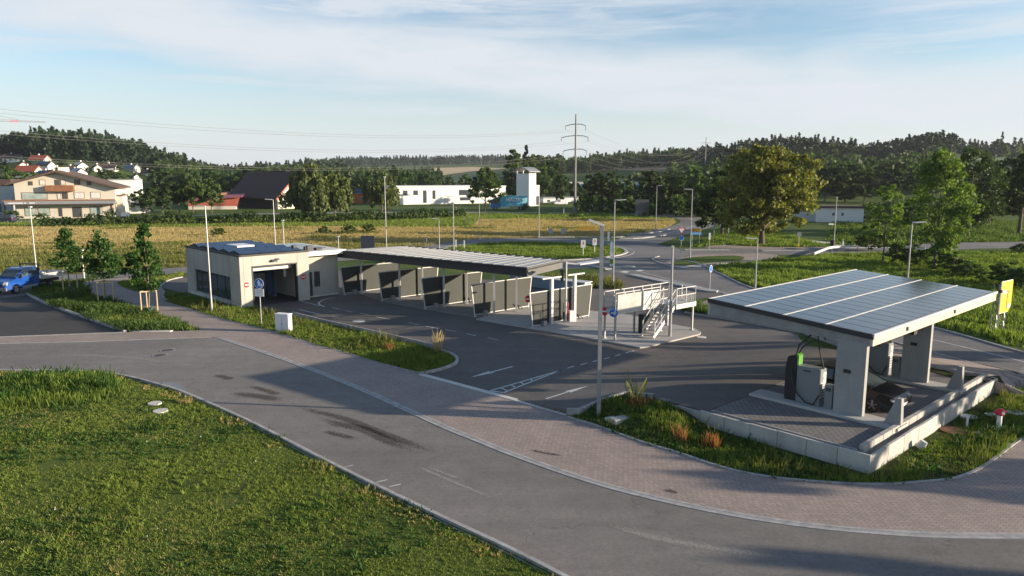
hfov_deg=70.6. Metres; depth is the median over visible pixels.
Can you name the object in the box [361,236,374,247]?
direction sign
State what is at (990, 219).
dark tree
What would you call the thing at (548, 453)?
stain
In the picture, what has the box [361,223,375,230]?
bush
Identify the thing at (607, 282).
tall grass
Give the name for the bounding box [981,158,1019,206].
broadleaf tree
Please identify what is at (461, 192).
window
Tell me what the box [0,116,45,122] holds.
tower crane
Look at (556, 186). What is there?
broadleaf tree
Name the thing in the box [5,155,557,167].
power line
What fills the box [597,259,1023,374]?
road
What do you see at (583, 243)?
road sign
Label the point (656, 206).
street lamp
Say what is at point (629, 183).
broadleaf tree
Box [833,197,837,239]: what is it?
street lamp
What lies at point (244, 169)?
power line
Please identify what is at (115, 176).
broadleaf tree
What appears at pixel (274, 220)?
street lamp
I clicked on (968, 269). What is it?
bush
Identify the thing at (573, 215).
bush
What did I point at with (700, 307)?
weeds
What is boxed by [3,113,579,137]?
power line
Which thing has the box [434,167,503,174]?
field
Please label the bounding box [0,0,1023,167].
sky
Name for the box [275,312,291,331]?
utility box
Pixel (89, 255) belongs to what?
shrub
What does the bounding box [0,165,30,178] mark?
broadleaf tree
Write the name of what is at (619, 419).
concrete block
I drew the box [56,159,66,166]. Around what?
broadleaf tree
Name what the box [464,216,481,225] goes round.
wire cage
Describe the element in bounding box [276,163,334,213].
willow tree
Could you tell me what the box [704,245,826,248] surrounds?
path
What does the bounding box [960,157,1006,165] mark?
field
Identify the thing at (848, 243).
path
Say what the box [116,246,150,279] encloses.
shrub
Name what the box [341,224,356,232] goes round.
bush
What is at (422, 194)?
building
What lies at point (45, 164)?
house
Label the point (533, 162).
broadleaf tree
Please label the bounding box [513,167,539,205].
office tower
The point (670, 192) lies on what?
broadleaf tree
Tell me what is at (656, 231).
kerb
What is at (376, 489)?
kerb
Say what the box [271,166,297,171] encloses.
broadleaf tree
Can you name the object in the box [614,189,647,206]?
broadleaf tree
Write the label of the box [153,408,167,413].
manhole cover
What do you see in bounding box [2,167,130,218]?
apartment house
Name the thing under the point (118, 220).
hedge
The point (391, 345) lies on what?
dock plants
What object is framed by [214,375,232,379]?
stain
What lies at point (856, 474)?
weeds
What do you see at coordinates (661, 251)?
road
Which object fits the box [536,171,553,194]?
broadleaf tree
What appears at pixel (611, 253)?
marker post
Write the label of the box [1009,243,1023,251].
bush
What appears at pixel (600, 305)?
street lamp
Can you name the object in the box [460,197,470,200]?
window
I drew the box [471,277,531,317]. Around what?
wash bay screen
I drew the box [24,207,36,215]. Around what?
window
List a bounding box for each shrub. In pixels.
[78,252,97,284]
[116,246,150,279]
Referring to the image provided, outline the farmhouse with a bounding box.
[229,172,295,208]
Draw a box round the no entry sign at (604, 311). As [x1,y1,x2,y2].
[602,307,607,314]
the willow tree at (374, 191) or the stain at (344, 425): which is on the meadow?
the willow tree at (374, 191)
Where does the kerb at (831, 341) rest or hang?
on the yard at (723, 362)
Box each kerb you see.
[0,332,120,336]
[0,337,206,343]
[0,369,568,575]
[26,292,126,331]
[125,377,551,575]
[160,276,182,286]
[168,302,419,372]
[221,337,1023,534]
[418,374,566,414]
[420,349,458,373]
[442,241,627,260]
[537,237,574,237]
[567,391,653,415]
[568,416,1023,484]
[579,236,624,237]
[643,229,669,233]
[652,256,723,266]
[653,258,1023,352]
[684,311,836,345]
[722,294,1023,376]
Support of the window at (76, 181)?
in the apartment house at (60, 192)
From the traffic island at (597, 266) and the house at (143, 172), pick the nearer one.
the traffic island at (597, 266)
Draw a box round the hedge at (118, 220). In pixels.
[32,207,466,226]
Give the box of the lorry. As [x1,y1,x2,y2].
[490,196,526,209]
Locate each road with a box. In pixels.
[0,337,1023,575]
[5,212,713,245]
[53,257,357,280]
[405,238,684,268]
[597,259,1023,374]
[628,242,1020,255]
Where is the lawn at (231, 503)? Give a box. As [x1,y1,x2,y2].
[0,371,552,575]
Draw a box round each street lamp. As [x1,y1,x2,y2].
[28,206,36,266]
[195,206,212,310]
[265,199,275,243]
[383,176,386,246]
[448,196,453,249]
[588,219,603,416]
[612,199,625,285]
[655,185,661,229]
[688,189,692,257]
[746,237,757,288]
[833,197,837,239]
[907,221,925,277]
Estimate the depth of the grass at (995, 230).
129.16 m
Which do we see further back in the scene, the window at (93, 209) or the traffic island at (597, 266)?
the window at (93, 209)
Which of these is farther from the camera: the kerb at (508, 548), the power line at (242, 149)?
the power line at (242, 149)
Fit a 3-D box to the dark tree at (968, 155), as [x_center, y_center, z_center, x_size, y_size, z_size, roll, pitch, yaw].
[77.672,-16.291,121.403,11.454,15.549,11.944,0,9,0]
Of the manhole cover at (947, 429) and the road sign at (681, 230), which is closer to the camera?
the manhole cover at (947, 429)
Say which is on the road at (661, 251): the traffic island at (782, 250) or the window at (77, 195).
the traffic island at (782, 250)
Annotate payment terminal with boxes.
[824,383,833,408]
[891,355,901,377]
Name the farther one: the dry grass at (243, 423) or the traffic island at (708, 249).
the traffic island at (708, 249)
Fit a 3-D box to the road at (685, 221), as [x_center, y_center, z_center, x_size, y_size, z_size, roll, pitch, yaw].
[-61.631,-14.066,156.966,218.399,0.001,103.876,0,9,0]
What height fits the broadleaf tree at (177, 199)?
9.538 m
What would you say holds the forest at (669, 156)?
on the land
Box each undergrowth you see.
[573,191,697,216]
[777,197,1012,224]
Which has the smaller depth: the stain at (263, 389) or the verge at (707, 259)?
the stain at (263, 389)
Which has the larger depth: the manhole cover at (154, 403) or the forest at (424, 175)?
the forest at (424, 175)
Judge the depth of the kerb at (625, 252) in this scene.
95.30 m
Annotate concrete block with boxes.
[605,415,629,425]
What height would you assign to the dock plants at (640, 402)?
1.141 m
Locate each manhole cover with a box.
[148,401,161,405]
[152,353,167,356]
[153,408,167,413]
[160,348,175,351]
[939,425,969,434]
[960,414,977,418]
[1006,410,1023,415]
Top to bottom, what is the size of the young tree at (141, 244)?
6.880 m
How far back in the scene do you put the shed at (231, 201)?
222.04 m
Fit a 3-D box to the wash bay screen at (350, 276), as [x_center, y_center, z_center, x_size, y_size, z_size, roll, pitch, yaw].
[-12.229,-0.843,63.130,5.989,2.450,0.420,-8,12,-42]
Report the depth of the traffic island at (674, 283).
68.15 m
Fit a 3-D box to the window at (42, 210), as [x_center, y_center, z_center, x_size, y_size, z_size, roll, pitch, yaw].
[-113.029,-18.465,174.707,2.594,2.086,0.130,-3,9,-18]
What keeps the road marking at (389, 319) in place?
on the yard at (723, 362)
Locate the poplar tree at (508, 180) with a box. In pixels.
[502,149,525,195]
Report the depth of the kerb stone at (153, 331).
47.09 m
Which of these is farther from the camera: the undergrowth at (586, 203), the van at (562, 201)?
the van at (562, 201)
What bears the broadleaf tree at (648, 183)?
on the land
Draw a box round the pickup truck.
[0,263,65,293]
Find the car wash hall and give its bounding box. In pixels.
[185,240,345,308]
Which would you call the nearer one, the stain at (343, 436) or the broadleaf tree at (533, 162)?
the stain at (343, 436)
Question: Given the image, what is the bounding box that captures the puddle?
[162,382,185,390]
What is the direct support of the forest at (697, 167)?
on the land
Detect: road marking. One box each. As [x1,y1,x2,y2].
[300,307,496,339]
[473,366,512,376]
[490,370,560,392]
[545,386,586,398]
[568,350,633,367]
[599,520,803,560]
[642,272,1023,361]
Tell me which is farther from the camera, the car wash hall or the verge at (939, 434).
the car wash hall
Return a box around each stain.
[36,354,174,365]
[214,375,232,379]
[235,392,280,400]
[249,386,280,394]
[301,407,425,449]
[313,415,413,450]
[324,431,354,438]
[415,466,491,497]
[427,467,461,479]
[528,450,560,455]
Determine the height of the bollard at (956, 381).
1.050 m
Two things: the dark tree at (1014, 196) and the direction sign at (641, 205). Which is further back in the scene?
the direction sign at (641, 205)
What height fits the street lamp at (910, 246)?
6.518 m
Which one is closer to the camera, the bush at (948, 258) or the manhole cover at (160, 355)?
the manhole cover at (160, 355)
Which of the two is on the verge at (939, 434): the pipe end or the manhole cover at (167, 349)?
the pipe end
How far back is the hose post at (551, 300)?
48.74 m
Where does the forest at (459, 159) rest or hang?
on the land
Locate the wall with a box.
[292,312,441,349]
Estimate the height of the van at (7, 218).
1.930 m
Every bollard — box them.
[884,397,903,425]
[946,366,963,389]
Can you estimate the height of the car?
1.490 m
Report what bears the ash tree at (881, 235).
on the land
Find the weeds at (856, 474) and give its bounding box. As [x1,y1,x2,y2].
[571,386,1023,484]
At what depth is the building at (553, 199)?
273.63 m
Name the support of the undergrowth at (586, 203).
on the land
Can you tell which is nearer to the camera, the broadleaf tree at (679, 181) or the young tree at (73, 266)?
the young tree at (73, 266)
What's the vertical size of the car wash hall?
4.445 m
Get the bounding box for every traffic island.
[476,305,700,348]
[585,264,611,269]
[610,265,634,268]
[619,234,665,238]
[629,274,717,292]
[684,249,730,250]
[760,250,805,250]
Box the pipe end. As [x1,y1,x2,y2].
[916,439,927,448]
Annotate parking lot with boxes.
[0,282,44,297]
[0,296,118,335]
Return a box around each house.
[1,153,24,162]
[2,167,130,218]
[14,164,42,177]
[27,154,51,163]
[35,160,55,169]
[37,169,51,173]
[69,166,88,174]
[72,160,89,169]
[90,163,103,171]
[101,162,118,170]
[122,164,141,172]
[131,172,140,178]
[140,168,148,174]
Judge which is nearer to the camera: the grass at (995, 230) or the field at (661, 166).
the grass at (995, 230)
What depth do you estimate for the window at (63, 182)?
174.99 m
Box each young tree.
[47,227,84,290]
[78,229,124,300]
[128,222,164,312]
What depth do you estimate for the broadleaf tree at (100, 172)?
337.89 m
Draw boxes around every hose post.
[541,276,561,324]
[567,272,584,310]
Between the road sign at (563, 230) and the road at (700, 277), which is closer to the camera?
the road at (700, 277)
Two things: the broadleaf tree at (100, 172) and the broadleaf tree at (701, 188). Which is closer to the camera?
the broadleaf tree at (701, 188)
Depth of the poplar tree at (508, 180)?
324.61 m
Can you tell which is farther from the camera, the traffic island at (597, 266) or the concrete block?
the traffic island at (597, 266)
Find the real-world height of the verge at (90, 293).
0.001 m
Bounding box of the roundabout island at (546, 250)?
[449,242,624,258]
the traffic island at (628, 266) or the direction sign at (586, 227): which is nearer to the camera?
the traffic island at (628, 266)
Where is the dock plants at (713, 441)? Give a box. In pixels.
[701,428,721,449]
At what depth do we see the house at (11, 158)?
432.39 m
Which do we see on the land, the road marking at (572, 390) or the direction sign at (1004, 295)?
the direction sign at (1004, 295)
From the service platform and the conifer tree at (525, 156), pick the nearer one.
the service platform
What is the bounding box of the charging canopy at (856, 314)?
[707,269,997,416]
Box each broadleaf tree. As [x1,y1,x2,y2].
[0,160,9,165]
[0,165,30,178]
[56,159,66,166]
[64,154,72,160]
[83,167,92,174]
[92,168,106,176]
[105,170,117,177]
[109,172,128,178]
[113,164,122,171]
[130,188,157,211]
[145,185,176,213]
[160,180,190,211]
[174,177,206,211]
[194,178,223,212]
[230,168,266,180]
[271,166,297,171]
[522,154,547,173]
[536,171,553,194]
[539,160,561,174]
[551,173,568,200]
[582,172,624,210]
[608,175,633,193]
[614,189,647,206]
[638,170,670,198]
[658,174,686,202]
[672,169,712,204]
[686,186,711,212]
[807,167,844,202]
[831,162,869,202]
[846,172,885,202]
[872,162,914,191]
[900,162,927,193]
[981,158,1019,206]
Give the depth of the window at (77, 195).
176.45 m
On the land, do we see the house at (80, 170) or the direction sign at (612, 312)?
the house at (80, 170)
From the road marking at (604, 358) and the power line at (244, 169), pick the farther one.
the power line at (244, 169)
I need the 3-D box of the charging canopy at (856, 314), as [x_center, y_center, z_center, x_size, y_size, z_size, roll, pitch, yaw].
[17.206,1.973,35.694,15.780,3.835,7.362,-8,12,-41]
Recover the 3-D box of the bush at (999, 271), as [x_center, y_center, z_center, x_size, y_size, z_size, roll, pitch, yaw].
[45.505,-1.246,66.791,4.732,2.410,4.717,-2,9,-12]
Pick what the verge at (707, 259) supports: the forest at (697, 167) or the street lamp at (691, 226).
the street lamp at (691, 226)
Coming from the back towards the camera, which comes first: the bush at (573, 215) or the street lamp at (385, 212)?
the bush at (573, 215)
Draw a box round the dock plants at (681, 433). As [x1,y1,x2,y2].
[670,422,689,443]
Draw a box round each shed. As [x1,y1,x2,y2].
[188,193,245,209]
[352,193,369,202]
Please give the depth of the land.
204.05 m
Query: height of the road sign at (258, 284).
3.242 m
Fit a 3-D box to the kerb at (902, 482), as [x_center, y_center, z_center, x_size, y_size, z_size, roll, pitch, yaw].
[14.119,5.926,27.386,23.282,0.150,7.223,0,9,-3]
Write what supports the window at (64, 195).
in the apartment house at (60, 192)
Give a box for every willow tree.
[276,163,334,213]
[323,167,355,215]
[362,171,399,211]
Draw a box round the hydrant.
[994,408,1006,427]
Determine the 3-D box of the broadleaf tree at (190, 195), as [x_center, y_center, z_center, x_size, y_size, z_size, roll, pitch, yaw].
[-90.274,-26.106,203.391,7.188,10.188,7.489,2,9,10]
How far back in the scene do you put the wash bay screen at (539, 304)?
49.50 m
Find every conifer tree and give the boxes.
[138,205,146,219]
[522,145,530,166]
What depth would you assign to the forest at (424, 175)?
423.18 m
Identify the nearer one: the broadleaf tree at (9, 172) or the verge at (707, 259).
the verge at (707, 259)
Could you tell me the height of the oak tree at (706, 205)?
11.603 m
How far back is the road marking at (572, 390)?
33.63 m
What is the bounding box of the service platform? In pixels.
[602,282,695,340]
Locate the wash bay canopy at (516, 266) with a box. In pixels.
[337,245,562,314]
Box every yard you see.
[162,271,342,291]
[257,271,836,413]
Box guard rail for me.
[813,245,925,255]
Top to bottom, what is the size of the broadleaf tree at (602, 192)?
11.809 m
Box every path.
[666,253,779,267]
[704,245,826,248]
[795,238,889,247]
[919,242,1023,247]
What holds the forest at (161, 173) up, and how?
on the land
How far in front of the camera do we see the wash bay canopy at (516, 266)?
55.66 m
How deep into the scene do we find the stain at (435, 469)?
24.70 m
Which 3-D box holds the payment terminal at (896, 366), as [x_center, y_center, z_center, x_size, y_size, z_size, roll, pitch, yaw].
[18.046,3.679,33.929,0.315,0.980,0.320,-8,12,-41]
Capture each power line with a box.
[0,155,580,169]
[3,109,558,135]
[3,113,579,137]
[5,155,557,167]
[6,131,559,149]
[6,134,586,152]
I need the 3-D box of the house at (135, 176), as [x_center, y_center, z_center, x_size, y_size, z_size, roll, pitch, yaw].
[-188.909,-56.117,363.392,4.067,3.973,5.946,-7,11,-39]
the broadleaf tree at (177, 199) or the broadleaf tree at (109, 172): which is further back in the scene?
the broadleaf tree at (109, 172)
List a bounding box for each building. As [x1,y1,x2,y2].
[0,179,20,213]
[107,179,142,195]
[128,197,149,213]
[387,185,505,204]
[540,196,578,202]
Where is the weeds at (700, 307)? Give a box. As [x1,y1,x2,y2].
[681,298,825,339]
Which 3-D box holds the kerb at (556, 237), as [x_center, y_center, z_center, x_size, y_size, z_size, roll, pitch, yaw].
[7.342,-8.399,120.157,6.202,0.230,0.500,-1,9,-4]
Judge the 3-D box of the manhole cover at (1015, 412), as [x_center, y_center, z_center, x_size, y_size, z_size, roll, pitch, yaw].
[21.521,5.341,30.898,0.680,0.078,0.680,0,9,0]
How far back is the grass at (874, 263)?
74.62 m
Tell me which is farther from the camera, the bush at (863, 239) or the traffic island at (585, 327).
the bush at (863, 239)
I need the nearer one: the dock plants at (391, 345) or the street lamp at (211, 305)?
the dock plants at (391, 345)
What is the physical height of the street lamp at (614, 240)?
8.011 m
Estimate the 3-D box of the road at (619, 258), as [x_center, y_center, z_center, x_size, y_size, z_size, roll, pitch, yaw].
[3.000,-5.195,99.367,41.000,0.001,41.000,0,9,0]
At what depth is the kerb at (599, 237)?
119.82 m
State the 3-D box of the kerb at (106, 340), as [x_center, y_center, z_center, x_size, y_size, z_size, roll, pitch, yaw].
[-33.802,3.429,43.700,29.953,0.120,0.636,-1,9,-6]
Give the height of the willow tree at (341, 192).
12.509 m
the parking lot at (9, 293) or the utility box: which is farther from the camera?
the parking lot at (9, 293)
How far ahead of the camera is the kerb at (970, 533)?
22.61 m
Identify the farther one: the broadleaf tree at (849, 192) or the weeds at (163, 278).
the broadleaf tree at (849, 192)
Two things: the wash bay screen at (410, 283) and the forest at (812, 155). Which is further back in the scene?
the forest at (812, 155)
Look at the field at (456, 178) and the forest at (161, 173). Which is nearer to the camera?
the forest at (161, 173)
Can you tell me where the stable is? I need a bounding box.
[796,205,865,222]
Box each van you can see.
[0,214,16,222]
[554,199,567,204]
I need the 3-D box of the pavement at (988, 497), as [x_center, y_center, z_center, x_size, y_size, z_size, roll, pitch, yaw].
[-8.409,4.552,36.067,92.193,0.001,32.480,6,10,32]
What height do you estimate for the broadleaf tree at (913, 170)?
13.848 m
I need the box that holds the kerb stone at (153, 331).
[131,330,172,331]
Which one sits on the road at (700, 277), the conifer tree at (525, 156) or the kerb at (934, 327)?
the kerb at (934, 327)
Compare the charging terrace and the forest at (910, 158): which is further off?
the forest at (910, 158)
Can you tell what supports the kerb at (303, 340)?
on the pavement at (988, 497)
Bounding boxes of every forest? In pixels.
[0,125,347,169]
[6,150,932,166]
[146,158,415,193]
[151,142,1022,192]
[159,158,398,190]
[324,154,529,166]
[386,165,555,184]
[509,143,719,172]
[511,157,723,196]
[694,130,1023,166]
[703,144,1011,192]
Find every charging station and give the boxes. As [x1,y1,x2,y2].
[784,334,826,406]
[868,340,893,375]
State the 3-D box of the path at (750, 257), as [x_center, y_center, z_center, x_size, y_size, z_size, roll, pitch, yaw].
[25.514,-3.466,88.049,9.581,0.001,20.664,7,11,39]
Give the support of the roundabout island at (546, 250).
on the road at (619, 258)
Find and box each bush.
[2,210,23,219]
[210,227,226,234]
[315,226,330,232]
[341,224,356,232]
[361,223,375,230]
[522,203,529,209]
[569,212,581,216]
[844,234,892,249]
[882,242,923,263]
[900,247,938,264]
[925,251,979,269]
[946,262,989,277]
[975,261,1023,281]
[1003,267,1023,286]
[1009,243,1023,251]
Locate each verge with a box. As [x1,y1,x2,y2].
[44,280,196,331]
[168,293,454,370]
[571,393,1023,481]
[673,255,743,264]
[930,368,1023,402]
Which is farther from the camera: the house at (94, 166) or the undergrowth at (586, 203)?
the house at (94, 166)
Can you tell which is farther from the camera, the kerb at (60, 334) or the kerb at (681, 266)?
the kerb at (681, 266)
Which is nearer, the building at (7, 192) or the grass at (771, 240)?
the grass at (771, 240)
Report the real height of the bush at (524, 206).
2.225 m
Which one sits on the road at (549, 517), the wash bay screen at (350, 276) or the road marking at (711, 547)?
the road marking at (711, 547)
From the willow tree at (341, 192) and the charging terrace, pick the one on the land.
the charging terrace
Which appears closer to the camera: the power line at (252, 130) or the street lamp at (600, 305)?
the street lamp at (600, 305)
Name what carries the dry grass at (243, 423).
on the lawn at (231, 503)
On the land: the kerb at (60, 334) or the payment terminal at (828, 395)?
the kerb at (60, 334)
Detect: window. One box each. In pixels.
[21,192,47,199]
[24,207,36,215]
[37,207,50,215]
[39,180,45,184]
[58,208,62,215]
[60,179,65,184]
[62,193,67,198]
[72,207,82,216]
[74,179,80,184]
[74,192,84,198]
[90,192,100,198]
[90,206,102,213]
[423,190,426,202]
[459,190,469,194]
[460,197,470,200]
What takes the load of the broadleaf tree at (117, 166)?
on the land
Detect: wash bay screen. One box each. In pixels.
[340,263,397,294]
[378,267,437,301]
[421,272,481,309]
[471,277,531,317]
[529,284,591,326]
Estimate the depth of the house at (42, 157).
395.55 m
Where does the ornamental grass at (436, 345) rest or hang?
on the verge at (336, 348)
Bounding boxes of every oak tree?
[684,168,754,234]
[714,143,828,244]
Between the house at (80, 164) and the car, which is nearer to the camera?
the car
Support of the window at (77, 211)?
in the apartment house at (60, 192)
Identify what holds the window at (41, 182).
in the apartment house at (60, 192)
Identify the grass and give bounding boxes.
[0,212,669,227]
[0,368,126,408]
[0,369,290,445]
[0,370,555,575]
[432,328,444,351]
[540,272,624,288]
[624,370,647,401]
[691,225,829,246]
[712,250,1023,347]
[824,218,1023,245]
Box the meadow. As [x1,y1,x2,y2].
[0,214,675,273]
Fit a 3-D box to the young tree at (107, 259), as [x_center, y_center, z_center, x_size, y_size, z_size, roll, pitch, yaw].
[-32.588,-1.638,57.493,3.136,6.038,3.223,-7,11,-38]
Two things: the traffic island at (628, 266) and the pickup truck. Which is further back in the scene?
the traffic island at (628, 266)
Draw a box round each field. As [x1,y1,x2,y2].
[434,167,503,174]
[444,170,502,182]
[572,164,666,170]
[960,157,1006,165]
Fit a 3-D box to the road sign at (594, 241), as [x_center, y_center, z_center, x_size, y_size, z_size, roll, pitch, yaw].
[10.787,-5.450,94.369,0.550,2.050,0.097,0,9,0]
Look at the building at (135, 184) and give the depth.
273.61 m
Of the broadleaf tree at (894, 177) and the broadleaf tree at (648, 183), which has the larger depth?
the broadleaf tree at (894, 177)
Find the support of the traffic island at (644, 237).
on the road at (685, 221)
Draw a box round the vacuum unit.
[567,302,575,321]
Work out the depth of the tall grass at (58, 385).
33.27 m
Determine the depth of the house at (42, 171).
324.78 m
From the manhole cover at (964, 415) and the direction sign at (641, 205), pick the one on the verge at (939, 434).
the manhole cover at (964, 415)
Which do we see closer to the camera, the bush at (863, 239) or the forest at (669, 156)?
the bush at (863, 239)
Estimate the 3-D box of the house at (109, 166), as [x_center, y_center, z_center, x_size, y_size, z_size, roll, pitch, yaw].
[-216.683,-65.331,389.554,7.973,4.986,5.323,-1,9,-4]
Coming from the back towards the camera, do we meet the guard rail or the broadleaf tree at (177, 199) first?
the broadleaf tree at (177, 199)
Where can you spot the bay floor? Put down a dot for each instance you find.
(459, 308)
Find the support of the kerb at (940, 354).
on the pavement at (1009, 378)
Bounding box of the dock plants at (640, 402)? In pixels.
[624,393,654,408]
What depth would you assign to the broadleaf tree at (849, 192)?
244.85 m
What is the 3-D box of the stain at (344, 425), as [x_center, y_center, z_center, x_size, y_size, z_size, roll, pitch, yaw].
[-5.906,5.682,28.724,8.556,0.001,1.214,7,11,39]
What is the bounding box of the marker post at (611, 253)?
[610,242,612,265]
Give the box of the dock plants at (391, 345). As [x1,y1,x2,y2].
[382,341,393,350]
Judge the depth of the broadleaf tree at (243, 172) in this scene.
292.76 m
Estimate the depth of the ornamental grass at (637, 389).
30.57 m
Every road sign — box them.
[254,278,263,323]
[548,228,552,240]
[561,228,565,233]
[581,240,585,247]
[593,238,596,251]
[678,226,684,260]
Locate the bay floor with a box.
[359,289,504,317]
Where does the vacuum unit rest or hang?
on the yard at (723, 362)
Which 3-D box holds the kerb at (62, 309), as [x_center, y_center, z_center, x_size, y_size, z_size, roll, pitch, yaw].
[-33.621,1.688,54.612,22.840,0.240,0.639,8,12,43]
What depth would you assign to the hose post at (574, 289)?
50.02 m
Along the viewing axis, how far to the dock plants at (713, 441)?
26.95 m
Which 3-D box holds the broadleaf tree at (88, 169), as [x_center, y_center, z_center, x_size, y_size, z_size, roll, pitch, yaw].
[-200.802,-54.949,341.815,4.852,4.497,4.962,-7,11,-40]
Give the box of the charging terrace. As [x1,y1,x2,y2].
[658,358,997,473]
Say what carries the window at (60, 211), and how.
in the apartment house at (60, 192)
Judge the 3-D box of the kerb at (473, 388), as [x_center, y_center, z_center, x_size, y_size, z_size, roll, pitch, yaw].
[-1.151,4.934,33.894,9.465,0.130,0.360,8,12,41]
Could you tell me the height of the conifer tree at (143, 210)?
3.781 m
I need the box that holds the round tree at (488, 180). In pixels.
[466,167,506,210]
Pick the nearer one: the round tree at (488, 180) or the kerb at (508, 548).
the kerb at (508, 548)
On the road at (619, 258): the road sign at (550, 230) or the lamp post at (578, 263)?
the road sign at (550, 230)
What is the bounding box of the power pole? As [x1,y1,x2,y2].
[561,114,587,211]
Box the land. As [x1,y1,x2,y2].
[0,153,1023,474]
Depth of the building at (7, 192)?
185.59 m
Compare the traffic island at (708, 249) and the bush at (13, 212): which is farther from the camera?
the bush at (13, 212)
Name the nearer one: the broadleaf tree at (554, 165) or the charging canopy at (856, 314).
the charging canopy at (856, 314)
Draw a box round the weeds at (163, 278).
[117,271,183,290]
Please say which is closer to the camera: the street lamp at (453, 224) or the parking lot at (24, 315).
the parking lot at (24, 315)
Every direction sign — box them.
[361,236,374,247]
[579,226,594,229]
[609,309,617,316]
[635,199,648,216]
[691,229,701,242]
[990,279,1012,329]
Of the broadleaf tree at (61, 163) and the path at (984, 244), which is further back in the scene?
the broadleaf tree at (61, 163)
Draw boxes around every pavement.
[0,277,1023,532]
[702,300,1023,396]
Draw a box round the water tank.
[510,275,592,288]
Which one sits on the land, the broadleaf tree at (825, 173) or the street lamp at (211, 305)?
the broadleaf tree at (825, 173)
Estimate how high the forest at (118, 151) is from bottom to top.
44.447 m
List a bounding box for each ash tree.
[861,184,903,260]
[896,148,984,269]
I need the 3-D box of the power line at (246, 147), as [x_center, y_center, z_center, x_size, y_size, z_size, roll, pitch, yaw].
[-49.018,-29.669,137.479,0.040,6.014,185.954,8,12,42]
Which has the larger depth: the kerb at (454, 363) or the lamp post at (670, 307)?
the lamp post at (670, 307)
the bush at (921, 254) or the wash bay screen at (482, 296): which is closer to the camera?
the wash bay screen at (482, 296)
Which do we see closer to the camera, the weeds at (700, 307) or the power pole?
the weeds at (700, 307)
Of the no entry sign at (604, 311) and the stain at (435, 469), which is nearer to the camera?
the stain at (435, 469)
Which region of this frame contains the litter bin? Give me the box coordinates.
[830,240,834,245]
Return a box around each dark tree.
[934,144,1009,234]
[968,170,1007,222]
[976,153,1023,233]
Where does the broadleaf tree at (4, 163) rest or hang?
on the land
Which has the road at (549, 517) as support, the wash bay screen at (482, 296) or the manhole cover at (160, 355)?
the manhole cover at (160, 355)
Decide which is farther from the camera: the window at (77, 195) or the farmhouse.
the farmhouse
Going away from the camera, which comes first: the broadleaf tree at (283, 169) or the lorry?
the lorry
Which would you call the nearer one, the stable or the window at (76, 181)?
the stable
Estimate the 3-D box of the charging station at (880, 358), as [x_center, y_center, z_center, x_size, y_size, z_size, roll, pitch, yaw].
[17.294,2.491,34.546,0.732,3.141,1.579,-8,12,-41]
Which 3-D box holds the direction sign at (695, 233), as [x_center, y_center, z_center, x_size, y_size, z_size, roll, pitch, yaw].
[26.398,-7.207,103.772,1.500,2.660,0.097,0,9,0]
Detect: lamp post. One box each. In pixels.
[560,260,598,322]
[668,246,673,335]
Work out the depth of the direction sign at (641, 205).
179.64 m

